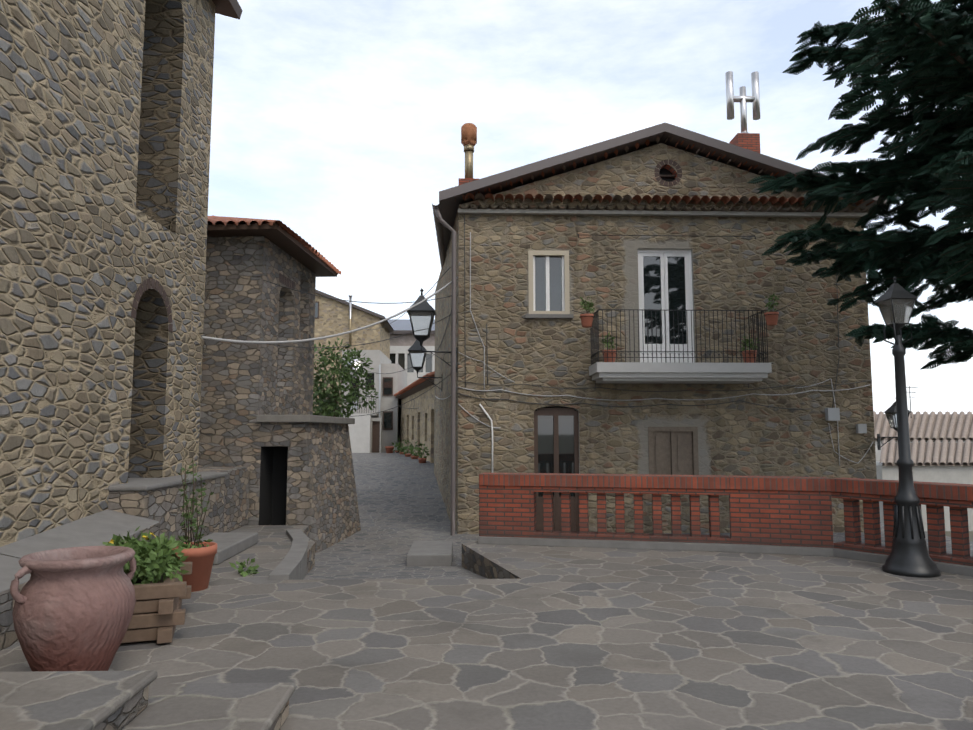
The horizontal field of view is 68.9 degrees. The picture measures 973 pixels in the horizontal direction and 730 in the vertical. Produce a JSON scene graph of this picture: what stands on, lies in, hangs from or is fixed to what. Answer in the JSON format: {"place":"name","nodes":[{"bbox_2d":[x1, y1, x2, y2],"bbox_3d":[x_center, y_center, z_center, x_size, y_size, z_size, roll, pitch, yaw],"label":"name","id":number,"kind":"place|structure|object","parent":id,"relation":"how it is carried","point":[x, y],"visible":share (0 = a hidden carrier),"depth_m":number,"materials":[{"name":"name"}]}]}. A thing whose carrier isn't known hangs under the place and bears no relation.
{"place":"outdoors","nodes":[
{"label":"outdoors","id":0,"kind":"place"},
{"bbox_2d":[0,0,241,558],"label":"church building","id":1,"kind":"structure","parent":0,"point":[105,120],"depth_m":7.83,"materials":[{"name":"stone"}]},
{"bbox_2d":[367,355,432,452],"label":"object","id":2,"kind":"object","parent":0,"point":[387,391],"visible":0.79,"depth_m":37.96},
{"bbox_2d":[0,525,972,729],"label":"plaza terrace","id":3,"kind":"structure","parent":0,"point":[524,637],"depth_m":5.42,"materials":[{"name":"stone"}]},
{"bbox_2d":[10,546,135,671],"bbox_3d":[-2.688,1.644,4.644,0.700,0.815,0.705,0,-5,-2],"label":"urn","id":4,"kind":"object","parent":3,"relation":"on","point":[73,608],"visible":0.9,"depth_m":4.41,"materials":[{"name":"ceramic"}]},
{"bbox_2d":[0,467,257,650],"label":"stone wall","id":5,"kind":"structure","parent":3,"relation":"on","point":[154,506],"depth_m":8.31,"materials":[{"name":"grey stone"}]},
{"bbox_2d":[0,670,295,729],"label":"steps","id":6,"kind":"structure","parent":3,"relation":"on","point":[88,700],"depth_m":3.54,"materials":[{"name":"stone"}]},
{"bbox_2d":[121,562,191,643],"bbox_3d":[-2.845,1.939,5.847,0.720,0.414,1.180,2,-6,-20],"label":"planter box","id":7,"kind":"object","parent":3,"relation":"on","point":[158,614],"visible":0.54,"depth_m":5.42,"materials":[{"name":"brown wood"}]},
{"bbox_2d":[172,542,216,591],"bbox_3d":[-3.051,2.087,7.334,0.490,0.440,0.490,0,-5,-2],"label":"terracotta pot","id":8,"kind":"object","parent":3,"relation":"on","point":[201,560],"visible":0.54,"depth_m":7.20,"materials":[{"name":"orange ceramic"}]},
{"bbox_2d":[103,294,779,584],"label":"potted plants","id":9,"kind":"object","parent":3,"relation":"on","point":[151,564],"visible":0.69,"depth_m":5.90,"materials":[{"name":"green plant"}]},
{"bbox_2d":[478,473,972,575],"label":"brick balustrade","id":10,"kind":"object","parent":3,"relation":"on","point":[789,515],"visible":0.96,"depth_m":9.61,"materials":[{"name":"red brick"}]},
{"bbox_2d":[875,276,940,577],"bbox_3d":[4.877,0.660,8.314,0.580,3.465,0.580,0,-5,-2],"label":"lamp post","id":11,"kind":"object","parent":3,"relation":"on","point":[908,556],"visible":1,"depth_m":8.21,"materials":[{"name":"metal"}]},
{"bbox_2d":[208,0,972,413],"label":"sky","id":12,"kind":"structure","parent":0,"point":[339,123],"materials":[{"name":"white"}]},
{"bbox_2d":[303,452,972,579],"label":"alley road","id":13,"kind":"structure","parent":0,"point":[401,506],"depth_m":15.26,"materials":[{"name":"grey stone"}]},
{"bbox_2d":[198,215,340,525],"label":"stone house","id":14,"kind":"structure","parent":13,"relation":"on","point":[243,385],"depth_m":12.90,"materials":[{"name":"grey"}]},
{"bbox_2d":[255,415,360,552],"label":"stone outbuilding","id":15,"kind":"structure","parent":13,"relation":"on","point":[305,472],"depth_m":12.97,"materials":[{"name":"stone"}]},
{"bbox_2d":[313,337,377,417],"bbox_3d":[-3.996,1.584,18.798,2.204,4.604,2.305,0,-5,-2],"label":"garden bush","id":16,"kind":"object","parent":13,"relation":"on","point":[331,404],"visible":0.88,"depth_m":18.54,"materials":[{"name":"green plant"}]},
{"bbox_2d":[313,289,393,412],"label":"stone house","id":17,"kind":"structure","parent":13,"relation":"on","point":[333,316],"depth_m":52.18,"materials":[{"name":"stone"}]},
{"bbox_2d":[268,529,452,580],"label":"kerb","id":18,"kind":"structure","parent":13,"relation":"on","point":[292,565],"depth_m":10.34,"materials":[{"name":"grey stone"}]},
{"bbox_2d":[341,350,406,452],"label":"white house","id":19,"kind":"structure","parent":13,"relation":"on","point":[368,434],"depth_m":37.92,"materials":[{"name":"paint"}]},
{"bbox_2d":[392,439,429,457],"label":"potted plants","id":20,"kind":"object","parent":13,"relation":"on","point":[411,447],"visible":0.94,"depth_m":29.06,"materials":[{"name":"green plant"}]},
{"bbox_2d":[394,371,434,462],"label":"alley row houses","id":21,"kind":"structure","parent":13,"relation":"on","point":[416,424],"depth_m":29.94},
{"bbox_2d":[434,143,876,533],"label":"house walls","id":22,"kind":"structure","parent":0,"point":[738,438],"depth_m":15.25,"materials":[{"name":"brown stone"}]},
{"bbox_2d":[525,175,698,530],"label":"windows","id":23,"kind":"structure","parent":22,"relation":"in","point":[664,279],"depth_m":15.29,"materials":[{"name":"white wood"}]},
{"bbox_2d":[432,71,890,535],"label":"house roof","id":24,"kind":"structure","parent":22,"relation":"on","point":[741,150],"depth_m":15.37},
{"bbox_2d":[201,276,457,399],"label":"street cables","id":25,"kind":"object","parent":24,"relation":"attached to","point":[303,340],"visible":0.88,"depth_m":13.10,"materials":[{"name":"grey plastic"}]},
{"bbox_2d":[263,214,871,416],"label":"utility cables","id":26,"kind":"object","parent":24,"relation":"attached to","point":[545,386],"visible":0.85,"depth_m":15.13,"materials":[{"name":"grey plastic"}]},
{"bbox_2d":[407,288,910,449],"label":"wall lanterns","id":27,"kind":"object","parent":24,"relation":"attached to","point":[422,315],"depth_m":14.98,"materials":[{"name":"metal"}]},
{"bbox_2d":[458,232,872,472],"bbox_3d":[3.830,-0.225,15.076,8.865,5.300,0.250,0,-5,-2],"label":"house wiring","id":28,"kind":"object","parent":22,"relation":"attached to","point":[832,414],"visible":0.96,"depth_m":15.08,"materials":[{"name":"grey plastic"}]},
{"bbox_2d":[572,304,790,383],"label":"balcony","id":29,"kind":"structure","parent":22,"relation":"attached to","point":[608,369],"depth_m":14.33,"materials":[{"name":"black metal"}]},
{"bbox_2d":[873,386,972,530],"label":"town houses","id":30,"kind":"structure","parent":0,"point":[941,447],"depth_m":43.15,"materials":[{"name":"white paint"}]},
{"bbox_2d":[926,531,972,541],"bbox_3d":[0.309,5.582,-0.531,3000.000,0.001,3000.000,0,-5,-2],"label":"ground","id":31,"kind":"structure","parent":0,"point":[947,533],"depth_m":39.01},
{"bbox_2d":[387,319,434,385],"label":"house","id":32,"kind":"structure","parent":31,"relation":"on","point":[400,346],"depth_m":64.29,"materials":[{"name":"grey paint"}]},
{"bbox_2d":[747,0,972,368],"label":"conifer tree","id":33,"kind":"object","parent":31,"relation":"on","point":[927,45],"visible":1,"depth_m":10.65,"materials":[{"name":"green plant"}]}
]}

